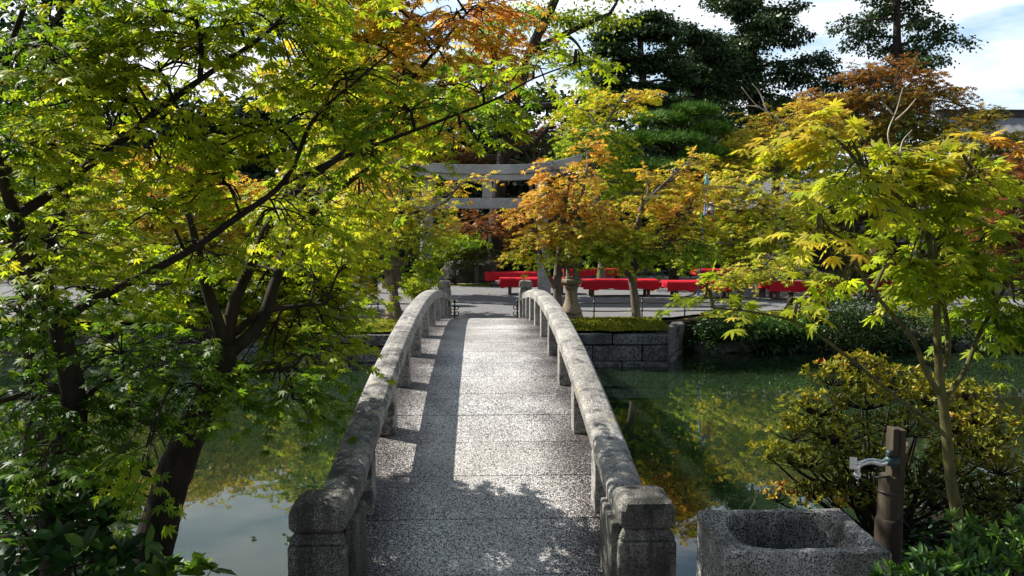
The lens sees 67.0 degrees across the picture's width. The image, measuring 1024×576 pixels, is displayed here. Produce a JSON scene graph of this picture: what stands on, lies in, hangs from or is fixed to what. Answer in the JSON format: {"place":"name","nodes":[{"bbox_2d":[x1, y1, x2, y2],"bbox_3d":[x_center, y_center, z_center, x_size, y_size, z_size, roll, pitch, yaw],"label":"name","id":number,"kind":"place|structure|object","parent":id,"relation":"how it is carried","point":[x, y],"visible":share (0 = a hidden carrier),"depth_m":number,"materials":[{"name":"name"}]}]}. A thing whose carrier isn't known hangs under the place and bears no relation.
{"place":"outdoors","nodes":[
{"label":"outdoors","id":0,"kind":"place"},
{"bbox_2d":[0,350,1023,575],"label":"water","id":1,"kind":"structure","parent":0,"point":[690,423],"depth_m":8.28,"materials":[{"name":"green liquid"}]},
{"bbox_2d":[0,176,1023,575],"bbox_3d":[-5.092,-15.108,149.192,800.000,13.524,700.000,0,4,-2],"label":"ground","id":2,"kind":"structure","parent":0,"point":[690,332],"depth_m":13.89,"materials":[{"name":"soil"}]},
{"bbox_2d":[0,333,20,355],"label":"shore rock","id":3,"kind":"object","parent":2,"relation":"on","point":[4,352],"visible":0.06,"depth_m":13.81,"materials":[{"name":"stone"}]},
{"bbox_2d":[0,0,66,252],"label":"evergreen tree","id":4,"kind":"object","parent":2,"relation":"on","point":[12,4],"visible":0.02,"depth_m":32.07,"materials":[{"name":"green plant"}]},
{"bbox_2d":[0,0,153,270],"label":"evergreen tree","id":5,"kind":"object","parent":2,"relation":"on","point":[56,21],"visible":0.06,"depth_m":28.34,"materials":[{"name":"green plant"}]},
{"bbox_2d":[0,102,167,303],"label":"maple tree","id":6,"kind":"object","parent":2,"relation":"on","point":[97,221],"visible":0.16,"depth_m":14.17,"materials":[{"name":"green plant"}]},
{"bbox_2d":[0,10,183,486],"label":"maple tree","id":7,"kind":"object","parent":2,"relation":"on","point":[54,227],"visible":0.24,"depth_m":5.08,"materials":[{"name":"green plant"}]},
{"bbox_2d":[0,447,183,575],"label":"ground cover","id":8,"kind":"object","parent":2,"relation":"on","point":[12,531],"visible":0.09,"depth_m":4.30,"materials":[{"name":"green plant"}]},
{"bbox_2d":[74,331,111,355],"bbox_3d":[-7.614,1.098,14.075,0.802,0.750,0.691,0,4,-2],"label":"shore rock","id":9,"kind":"object","parent":2,"relation":"on","point":[87,340],"visible":0.2,"depth_m":13.88,"materials":[{"name":"stone"}]},
{"bbox_2d":[0,459,186,575],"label":"leafy shrub","id":10,"kind":"object","parent":2,"relation":"on","point":[49,543],"visible":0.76,"depth_m":3.30,"materials":[{"name":"green plant"}]},
{"bbox_2d":[33,174,189,305],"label":"maple tree","id":11,"kind":"object","parent":2,"relation":"on","point":[119,269],"visible":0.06,"depth_m":16.27,"materials":[{"name":"green plant"}]},
{"bbox_2d":[59,78,186,211],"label":"evergreen tree","id":12,"kind":"object","parent":2,"relation":"on","point":[125,114],"visible":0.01,"depth_m":30.29,"materials":[{"name":"green plant"}]},
{"bbox_2d":[92,142,238,290],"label":"maple tree","id":13,"kind":"object","parent":2,"relation":"on","point":[135,159],"visible":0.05,"depth_m":17.37,"materials":[{"name":"green plant"}]},
{"bbox_2d":[140,551,237,575],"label":"leafy shrub","id":14,"kind":"object","parent":2,"relation":"on","point":[198,564],"visible":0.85,"depth_m":3.53,"materials":[{"name":"green plant"}]},
{"bbox_2d":[122,81,282,270],"bbox_3d":[-11.293,-3.865,29.503,6.872,8.166,5.800,0,4,-2],"label":"evergreen tree","id":15,"kind":"object","parent":2,"relation":"on","point":[243,170],"visible":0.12,"depth_m":29.45,"materials":[{"name":"green plant"}]},
{"bbox_2d":[98,158,316,296],"bbox_3d":[-6.257,-1.160,16.031,4.590,3.313,2.766,0,4,-2],"label":"maple tree","id":16,"kind":"object","parent":2,"relation":"on","point":[229,240],"visible":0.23,"depth_m":15.65,"materials":[{"name":"green plant"}]},
{"bbox_2d":[184,224,315,279],"bbox_3d":[-8.176,-1.369,23.663,3.667,2.777,4.031,4,6,45],"label":"dark shrub","id":17,"kind":"object","parent":2,"relation":"on","point":[220,241],"visible":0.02,"depth_m":23.30,"materials":[{"name":"green plant"}]},
{"bbox_2d":[193,78,336,270],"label":"evergreen tree","id":18,"kind":"object","parent":2,"relation":"on","point":[263,113],"visible":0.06,"depth_m":29.98,"materials":[{"name":"green plant"}]},
{"bbox_2d":[0,0,625,575],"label":"maple tree","id":19,"kind":"object","parent":2,"relation":"on","point":[126,32],"visible":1,"depth_m":3.31,"materials":[{"name":"green plant"}]},
{"bbox_2d":[235,332,390,368],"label":"retaining wall","id":20,"kind":"structure","parent":2,"relation":"on","point":[379,339],"depth_m":12.60,"materials":[{"name":"stone"}]},
{"bbox_2d":[236,317,397,332],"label":"moss","id":21,"kind":"object","parent":20,"relation":"on","point":[381,320],"visible":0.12,"depth_m":13.06,"materials":[{"name":"green plant"}]},
{"bbox_2d":[80,0,559,574],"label":"maple tree","id":22,"kind":"object","parent":2,"relation":"on","point":[266,314],"visible":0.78,"depth_m":4.31,"materials":[{"name":"green plant"}]},
{"bbox_2d":[238,143,406,313],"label":"maple tree","id":23,"kind":"object","parent":2,"relation":"on","point":[357,281],"visible":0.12,"depth_m":14.88,"materials":[{"name":"green plant"}]},
{"bbox_2d":[237,0,428,242],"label":"evergreen tree","id":24,"kind":"object","parent":2,"relation":"on","point":[300,75],"visible":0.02,"depth_m":28.34,"materials":[{"name":"green plant"}]},
{"bbox_2d":[304,11,459,292],"bbox_3d":[-3.433,-3.470,19.682,4.374,7.338,2.854,0,4,-2],"label":"maple tree","id":25,"kind":"object","parent":2,"relation":"on","point":[420,60],"visible":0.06,"depth_m":19.41,"materials":[{"name":"green plant"}]},
{"bbox_2d":[377,248,407,319],"bbox_3d":[-2.112,-0.032,13.725,0.543,1.400,0.474,0,4,-2],"label":"stone lantern","id":26,"kind":"object","parent":2,"relation":"on","point":[387,314],"visible":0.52,"depth_m":13.62,"materials":[{"name":"grey stone"}]},
{"bbox_2d":[346,224,444,278],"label":"dark shrub","id":27,"kind":"object","parent":2,"relation":"on","point":[402,251],"visible":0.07,"depth_m":25.66,"materials":[{"name":"green plant"}]},
{"bbox_2d":[357,61,456,268],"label":"evergreen tree","id":28,"kind":"object","parent":2,"relation":"on","point":[409,192],"visible":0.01,"depth_m":31.16,"materials":[{"name":"green plant"}]},
{"bbox_2d":[317,164,503,319],"bbox_3d":[-1.751,-0.762,13.464,3.295,2.910,1.931,0,4,-2],"label":"maple tree","id":29,"kind":"object","parent":2,"relation":"on","point":[413,242],"visible":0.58,"depth_m":13.37,"materials":[{"name":"green plant"}]},
{"bbox_2d":[399,257,443,300],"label":"round shrub","id":30,"kind":"object","parent":2,"relation":"on","point":[415,286],"visible":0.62,"depth_m":16.70,"materials":[{"name":"green plant"}]},
{"bbox_2d":[401,212,484,276],"bbox_3d":[-2.686,-1.101,27.293,5.098,3.267,3.381,-1,5,-15],"label":"dark shrub","id":31,"kind":"object","parent":2,"relation":"on","point":[435,222],"visible":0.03,"depth_m":26.92,"materials":[{"name":"green plant"}]},
{"bbox_2d":[394,86,532,270],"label":"evergreen tree","id":32,"kind":"object","parent":2,"relation":"on","point":[473,191],"visible":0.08,"depth_m":29.41,"materials":[{"name":"green plant"}]},
{"bbox_2d":[433,231,493,284],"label":"shrub","id":33,"kind":"object","parent":2,"relation":"on","point":[463,244],"visible":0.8,"depth_m":22.45,"materials":[{"name":"green plant"}]},
{"bbox_2d":[419,209,533,282],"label":"maple tree","id":34,"kind":"object","parent":2,"relation":"on","point":[477,257],"visible":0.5,"depth_m":23.05,"materials":[{"name":"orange plant"}]},
{"bbox_2d":[287,280,675,575],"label":"stone bridge","id":35,"kind":"structure","parent":2,"relation":"on","point":[490,447],"depth_m":4.48,"materials":[{"name":"stone"}]},
{"bbox_2d":[386,154,582,293],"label":"torii gate","id":36,"kind":"structure","parent":2,"relation":"on","point":[511,172],"depth_m":17.43,"materials":[{"name":"stone"}]},
{"bbox_2d":[438,194,535,270],"bbox_3d":[-0.366,-1.376,26.746,4.686,3.777,3.184,0,4,-2],"label":"dark shrub","id":37,"kind":"object","parent":2,"relation":"on","point":[508,267],"visible":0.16,"depth_m":26.41,"materials":[{"name":"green plant"}]},
{"bbox_2d":[414,116,592,270],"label":"maple tree","id":38,"kind":"object","parent":2,"relation":"on","point":[464,158],"visible":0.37,"depth_m":26.63,"materials":[{"name":"orange plant"}]},
{"bbox_2d":[0,269,1023,318],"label":"gravel court","id":39,"kind":"object","parent":2,"relation":"on","point":[491,304],"visible":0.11,"depth_m":18.08,"materials":[{"name":"grey gravel"}]},
{"bbox_2d":[0,313,240,321],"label":"moss","id":40,"kind":"object","parent":39,"relation":"on","point":[80,318],"visible":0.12,"depth_m":14.11,"materials":[{"name":"green plant"}]},
{"bbox_2d":[441,260,497,282],"bbox_3d":[-1.325,-0.419,24.025,1.792,0.924,1.098,0,4,-2],"label":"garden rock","id":41,"kind":"object","parent":39,"relation":"on","point":[466,274],"visible":0.3,"depth_m":23.67,"materials":[{"name":"stone"}]},
{"bbox_2d":[508,287,562,294],"bbox_3d":[0.595,-0.038,19.688,1.752,0.410,0.570,0,4,-2],"label":"bench","id":42,"kind":"object","parent":39,"relation":"on","point":[510,290],"visible":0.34,"depth_m":19.42,"materials":[{"name":"brown wood"}]},
{"bbox_2d":[498,277,563,287],"bbox_3d":[0.592,-0.141,19.678,1.870,0.252,0.748,0,4,-2],"label":"red cloth","id":43,"kind":"object","parent":42,"relation":"on","point":[504,282],"visible":0.48,"depth_m":19.34,"materials":[{"name":"fabric"}]},
{"bbox_2d":[589,289,649,296],"bbox_3d":[2.638,0.011,19.058,1.816,0.410,0.570,0,4,-2],"label":"bench","id":44,"kind":"object","parent":39,"relation":"on","point":[591,292],"visible":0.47,"depth_m":18.84,"materials":[{"name":"brown wood"}]},
{"bbox_2d":[579,278,660,290],"bbox_3d":[2.634,-0.092,19.048,1.934,0.253,0.748,0,4,-2],"label":"red cloth","id":45,"kind":"object","parent":44,"relation":"on","point":[623,284],"visible":0.87,"depth_m":18.72,"materials":[{"name":"fabric"}]},
{"bbox_2d":[570,316,670,332],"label":"moss","id":46,"kind":"object","parent":39,"relation":"on","point":[621,329],"visible":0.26,"depth_m":13.15,"materials":[{"name":"plant"}]},
{"bbox_2d":[579,297,745,319],"bbox_3d":[2.891,0.389,14.480,3.297,0.445,0.048,0,4,-2],"label":"fence","id":47,"kind":"object","parent":46,"relation":"on","point":[641,310],"visible":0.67,"depth_m":14.45,"materials":[{"name":"brown wood"}]},
{"bbox_2d":[670,290,731,297],"bbox_3d":[4.543,0.044,18.624,1.731,0.410,0.570,0,4,-2],"label":"bench","id":48,"kind":"object","parent":39,"relation":"on","point":[672,292],"visible":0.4,"depth_m":18.68,"materials":[{"name":"brown wood"}]},
{"bbox_2d":[660,280,739,291],"bbox_3d":[4.540,-0.059,18.612,1.849,0.253,0.745,0,4,-2],"label":"red cloth","id":49,"kind":"object","parent":48,"relation":"on","point":[684,285],"visible":0.58,"depth_m":18.27,"materials":[{"name":"fabric"}]},
{"bbox_2d":[769,291,821,299],"bbox_3d":[6.702,0.070,18.298,1.452,0.410,0.570,0,4,-2],"label":"bench","id":50,"kind":"object","parent":39,"relation":"on","point":[776,293],"visible":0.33,"depth_m":18.20,"materials":[{"name":"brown wood"}]},
{"bbox_2d":[758,280,832,292],"bbox_3d":[6.698,-0.034,18.287,1.569,0.252,0.745,0,4,-2],"label":"red cloth","id":51,"kind":"object","parent":50,"relation":"on","point":[778,286],"visible":0.58,"depth_m":17.95,"materials":[{"name":"fabric"}]},
{"bbox_3d":[0.156,-0.246,22.366,1.804,0.410,0.570,0,4,-2],"label":"bench","id":52,"kind":"object","parent":39,"relation":"on","visible":0},
{"bbox_2d":[484,271,536,280],"bbox_3d":[0.152,-0.349,22.355,1.922,0.252,0.745,0,4,-2],"label":"red cloth","id":53,"kind":"object","parent":52,"relation":"on","point":[492,275],"visible":0.62,"depth_m":22.02,"materials":[{"name":"fabric"}]},
{"bbox_2d":[462,80,577,269],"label":"evergreen tree","id":54,"kind":"object","parent":2,"relation":"on","point":[512,189],"visible":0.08,"depth_m":31.52,"materials":[{"name":"green plant"}]},
{"bbox_2d":[396,0,664,270],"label":"broadleaf tree","id":55,"kind":"object","parent":2,"relation":"on","point":[576,26],"visible":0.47,"depth_m":24.55,"materials":[{"name":"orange plant"}]},
{"bbox_2d":[486,214,617,276],"bbox_3d":[1.407,-1.390,27.154,4.226,3.227,4.044,4,6,43],"label":"dark shrub","id":56,"kind":"object","parent":2,"relation":"on","point":[552,269],"visible":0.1,"depth_m":26.80,"materials":[{"name":"green plant"}]},
{"bbox_2d":[494,127,644,306],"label":"maple tree","id":57,"kind":"object","parent":2,"relation":"on","point":[560,257],"visible":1,"depth_m":13.46,"materials":[{"name":"orange plant"}]},
{"bbox_2d":[561,251,585,318],"bbox_3d":[1.080,-0.056,14.032,0.543,1.400,0.474,0,4,-2],"label":"stone lantern","id":58,"kind":"object","parent":2,"relation":"on","point":[571,305],"visible":0.61,"depth_m":13.93,"materials":[{"name":"grey stone"}]},
{"bbox_2d":[512,75,674,268],"bbox_3d":[3.148,-4.306,30.220,7.244,8.497,5.275,-3,5,-35],"label":"evergreen tree","id":59,"kind":"object","parent":2,"relation":"on","point":[630,127],"visible":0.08,"depth_m":30.07,"materials":[{"name":"green plant"}]},
{"bbox_2d":[538,86,685,289],"bbox_3d":[2.844,-2.749,21.235,4.376,5.672,2.848,0,4,-2],"label":"broadleaf tree","id":60,"kind":"object","parent":2,"relation":"on","point":[584,113],"visible":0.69,"depth_m":21.07,"materials":[{"name":"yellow plant"}]},
{"bbox_2d":[578,211,669,274],"bbox_3d":[4.128,-1.071,27.610,4.400,3.486,3.166,1,5,15],"label":"dark shrub","id":61,"kind":"object","parent":2,"relation":"on","point":[630,244],"visible":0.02,"depth_m":27.44,"materials":[{"name":"green plant"}]},
{"bbox_2d":[577,321,684,366],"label":"retaining wall","id":62,"kind":"structure","parent":2,"relation":"on","point":[619,349],"depth_m":12.78,"materials":[{"name":"stone"}]},
{"bbox_2d":[567,2,708,268],"bbox_3d":[5.174,-6.367,32.641,5.824,11.134,3.433,0,4,-2],"label":"evergreen tree","id":63,"kind":"object","parent":2,"relation":"on","point":[657,27],"visible":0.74,"depth_m":32.02,"materials":[{"name":"green plant"}]},
{"bbox_2d":[569,146,730,317],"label":"maple tree","id":64,"kind":"object","parent":2,"relation":"on","point":[639,253],"visible":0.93,"depth_m":14.00,"materials":[{"name":"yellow plant"}]},
{"bbox_2d":[588,99,736,279],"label":"pine tree","id":65,"kind":"object","parent":2,"relation":"on","point":[682,114],"visible":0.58,"depth_m":22.43,"materials":[{"name":"green plant"}]},
{"bbox_2d":[597,79,739,269],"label":"evergreen tree","id":66,"kind":"object","parent":2,"relation":"on","point":[657,149],"visible":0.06,"depth_m":32.94,"materials":[{"name":"green plant"}]},
{"bbox_2d":[644,199,734,277],"bbox_3d":[6.481,-1.557,26.955,3.212,3.471,4.212,4,6,41],"label":"dark shrub","id":67,"kind":"object","parent":2,"relation":"on","point":[717,265],"visible":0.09,"depth_m":27.07,"materials":[{"name":"green plant"}]},
{"bbox_2d":[636,56,747,217],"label":"cedar tree","id":68,"kind":"object","parent":2,"relation":"on","point":[730,106],"visible":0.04,"depth_m":39.30,"materials":[{"name":"green plant"}]},
{"bbox_2d":[694,339,724,352],"bbox_3d":[3.641,1.133,14.331,0.562,0.390,0.490,0,4,-2],"label":"shore rock","id":69,"kind":"object","parent":2,"relation":"on","point":[701,347],"visible":0.52,"depth_m":14.17,"materials":[{"name":"stone"}]},
{"bbox_2d":[680,333,742,354],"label":"waterside fern","id":70,"kind":"object","parent":2,"relation":"on","point":[708,338],"visible":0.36,"depth_m":14.15,"materials":[{"name":"green plant"}]},
{"bbox_2d":[671,18,752,135],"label":"evergreen tree","id":71,"kind":"object","parent":2,"relation":"on","point":[723,61],"visible":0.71,"depth_m":34.34,"materials":[{"name":"green plant"}]},
{"bbox_2d":[719,336,755,352],"bbox_3d":[4.123,1.056,14.338,0.716,0.549,0.458,0,4,-2],"label":"shore rock","id":72,"kind":"object","parent":2,"relation":"on","point":[730,348],"visible":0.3,"depth_m":14.16,"materials":[{"name":"stone"}]},
{"bbox_2d":[652,0,845,178],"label":"cedar tree","id":73,"kind":"object","parent":2,"relation":"on","point":[762,28],"visible":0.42,"depth_m":36.36,"materials":[{"name":"green plant"}]},
{"bbox_2d":[666,163,849,297],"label":"maple tree","id":74,"kind":"object","parent":2,"relation":"on","point":[798,223],"visible":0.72,"depth_m":17.99,"materials":[{"name":"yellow plant"}]},
{"bbox_2d":[686,308,838,350],"bbox_3d":[4.511,0.750,14.236,3.041,0.792,1.252,0,4,-2],"label":"leafy shrub","id":75,"kind":"object","parent":2,"relation":"on","point":[764,326],"visible":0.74,"depth_m":14.03,"materials":[{"name":"green plant"}]},
{"bbox_2d":[696,250,841,313],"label":"maple tree","id":76,"kind":"object","parent":2,"relation":"on","point":[745,278],"visible":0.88,"depth_m":14.94,"materials":[{"name":"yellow plant"}]},
{"bbox_2d":[742,334,799,353],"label":"waterside fern","id":77,"kind":"object","parent":2,"relation":"on","point":[777,347],"visible":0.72,"depth_m":14.15,"materials":[{"name":"green plant"}]},
{"bbox_2d":[696,83,876,280],"bbox_3d":[8.154,-2.972,23.132,5.840,5.818,3.595,0,4,-2],"label":"maple tree","id":78,"kind":"object","parent":2,"relation":"on","point":[745,138],"visible":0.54,"depth_m":22.85,"materials":[{"name":"yellow plant"}]},
{"bbox_2d":[768,334,828,351],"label":"waterside fern","id":79,"kind":"object","parent":2,"relation":"on","point":[801,344],"visible":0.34,"depth_m":14.23,"materials":[{"name":"green plant"}]},
{"bbox_2d":[687,179,988,278],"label":"tea house","id":80,"kind":"structure","parent":2,"relation":"on","point":[823,258],"depth_m":26.32,"materials":[{"name":"brown wood"}]},
{"bbox_2d":[653,88,1023,575],"label":"maple tree","id":81,"kind":"object","parent":2,"relation":"on","point":[923,178],"visible":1,"depth_m":2.85,"materials":[{"name":"green plant"}]},
{"bbox_2d":[778,275,930,355],"bbox_3d":[6.464,0.673,14.219,2.629,1.747,2.694,4,6,42],"label":"clipped bush","id":82,"kind":"object","parent":2,"relation":"on","point":[855,319],"visible":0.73,"depth_m":13.98,"materials":[{"name":"green plant"}]},
{"bbox_2d":[701,309,1020,318],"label":"moss","id":83,"kind":"object","parent":2,"relation":"on","point":[799,314],"visible":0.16,"depth_m":14.87,"materials":[{"name":"green plant"}]},
{"bbox_2d":[826,242,913,301],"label":"garden shrub","id":84,"kind":"object","parent":2,"relation":"on","point":[855,273],"visible":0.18,"depth_m":17.43,"materials":[{"name":"green plant"}]},
{"bbox_2d":[744,348,1023,541],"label":"azalea bush","id":85,"kind":"object","parent":2,"relation":"on","point":[867,492],"visible":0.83,"depth_m":4.35,"materials":[{"name":"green plant"}]},
{"bbox_2d":[858,329,918,354],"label":"waterside fern","id":86,"kind":"object","parent":2,"relation":"on","point":[890,342],"visible":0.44,"depth_m":14.11,"materials":[{"name":"green plant"}]},
{"bbox_2d":[791,0,988,165],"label":"cedar tree","id":87,"kind":"object","parent":2,"relation":"on","point":[895,9],"visible":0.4,"depth_m":35.80,"materials":[{"name":"green plant"}]},
{"bbox_2d":[792,51,1009,172],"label":"maple tree","id":88,"kind":"object","parent":2,"relation":"on","point":[866,99],"visible":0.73,"depth_m":26.76,"materials":[{"name":"orange plant"}]},
{"bbox_2d":[797,176,1011,271],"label":"maple tree","id":89,"kind":"object","parent":2,"relation":"on","point":[837,225],"visible":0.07,"depth_m":20.53,"materials":[{"name":"green plant"}]},
{"bbox_2d":[898,324,932,348],"bbox_3d":[7.566,0.900,14.482,0.724,0.495,0.468,0,4,-2],"label":"shore rock","id":90,"kind":"object","parent":2,"relation":"on","point":[912,328],"visible":0.41,"depth_m":14.31,"materials":[{"name":"stone"}]},
{"bbox_2d":[892,333,958,350],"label":"waterside fern","id":91,"kind":"object","parent":2,"relation":"on","point":[923,345],"visible":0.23,"depth_m":14.29,"materials":[{"name":"green plant"}]},
{"bbox_2d":[866,507,1023,575],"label":"leafy shrub","id":92,"kind":"object","parent":2,"relation":"on","point":[995,551],"visible":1,"depth_m":2.51,"materials":[{"name":"green plant"}]},
{"bbox_2d":[868,471,1023,575],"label":"ground cover","id":93,"kind":"object","parent":2,"relation":"on","point":[929,538],"visible":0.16,"depth_m":4.24,"materials":[{"name":"green plant"}]},
{"bbox_2d":[883,293,1023,353],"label":"clipped hedge","id":94,"kind":"object","parent":2,"relation":"on","point":[927,320],"visible":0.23,"depth_m":14.25,"materials":[{"name":"green plant"}]},
{"bbox_2d":[952,333,987,351],"bbox_3d":[8.502,1.104,14.422,0.690,0.551,0.509,0,4,-2],"label":"shore rock","id":95,"kind":"object","parent":2,"relation":"on","point":[960,348],"visible":0.27,"depth_m":14.28,"materials":[{"name":"stone"}]},
{"bbox_2d":[919,101,1023,206],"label":"maple tree","id":96,"kind":"object","parent":2,"relation":"on","point":[1016,135],"visible":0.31,"depth_m":24.08,"materials":[{"name":"orange plant"}]},
{"bbox_2d":[927,109,1023,180],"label":"temple hall","id":97,"kind":"structure","parent":2,"relation":"on","point":[1015,122],"depth_m":49.55,"materials":[{"name":"white paint"}]},
{"bbox_2d":[937,219,1019,282],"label":"dark shrub","id":98,"kind":"object","parent":2,"relation":"on","point":[1008,244],"visible":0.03,"depth_m":23.26,"materials":[{"name":"green plant"}]},
{"bbox_2d":[938,142,1023,293],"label":"maple tree","id":99,"kind":"object","parent":2,"relation":"on","point":[1002,213],"visible":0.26,"depth_m":18.96,"materials":[{"name":"orange plant"}]},
{"bbox_2d":[0,0,1023,176],"label":"sky","id":100,"kind":"structure","parent":0,"point":[997,70],"materials":[{"name":"white"}]},
{"bbox_3d":[2.543,-0.384,24.143,1.959,0.410,0.570,0,4,-2],"label":"bench","id":101,"kind":"object","parent":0,"visible":0},
{"bbox_2d":[562,268,625,276],"bbox_3d":[2.539,-0.488,24.133,2.076,0.251,0.745,0,4,-2],"label":"red cloth","id":102,"kind":"object","parent":101,"relation":"on","point":[588,272],"visible":0.38,"depth_m":23.80,"materials":[{"name":"fabric"}]},
{"bbox_3d":[6.533,-0.363,23.878,1.823,0.410,0.570,0,4,-2],"label":"bench","id":103,"kind":"object","parent":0,"visible":0},
{"bbox_2d":[690,268,750,277],"bbox_3d":[6.530,-0.466,23.867,1.941,0.253,0.748,0,4,-2],"label":"red cloth","id":104,"kind":"object","parent":103,"relation":"on","point":[704,271],"visible":0.3,"depth_m":23.54,"materials":[{"name":"fabric"}]},
{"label":"near path","id":105,"kind":"structure","parent":0,"visible":0},
{"bbox_2d":[696,508,891,575],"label":"stone basin","id":106,"kind":"object","parent":105,"relation":"on","point":[803,542],"visible":0.99,"depth_m":2.89,"materials":[{"name":"stone"}]},
{"bbox_2d":[849,426,906,575],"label":"water tap","id":107,"kind":"object","parent":105,"relation":"on","point":[888,529],"visible":0.99,"depth_m":3.35,"materials":[{"name":"brown wood"}]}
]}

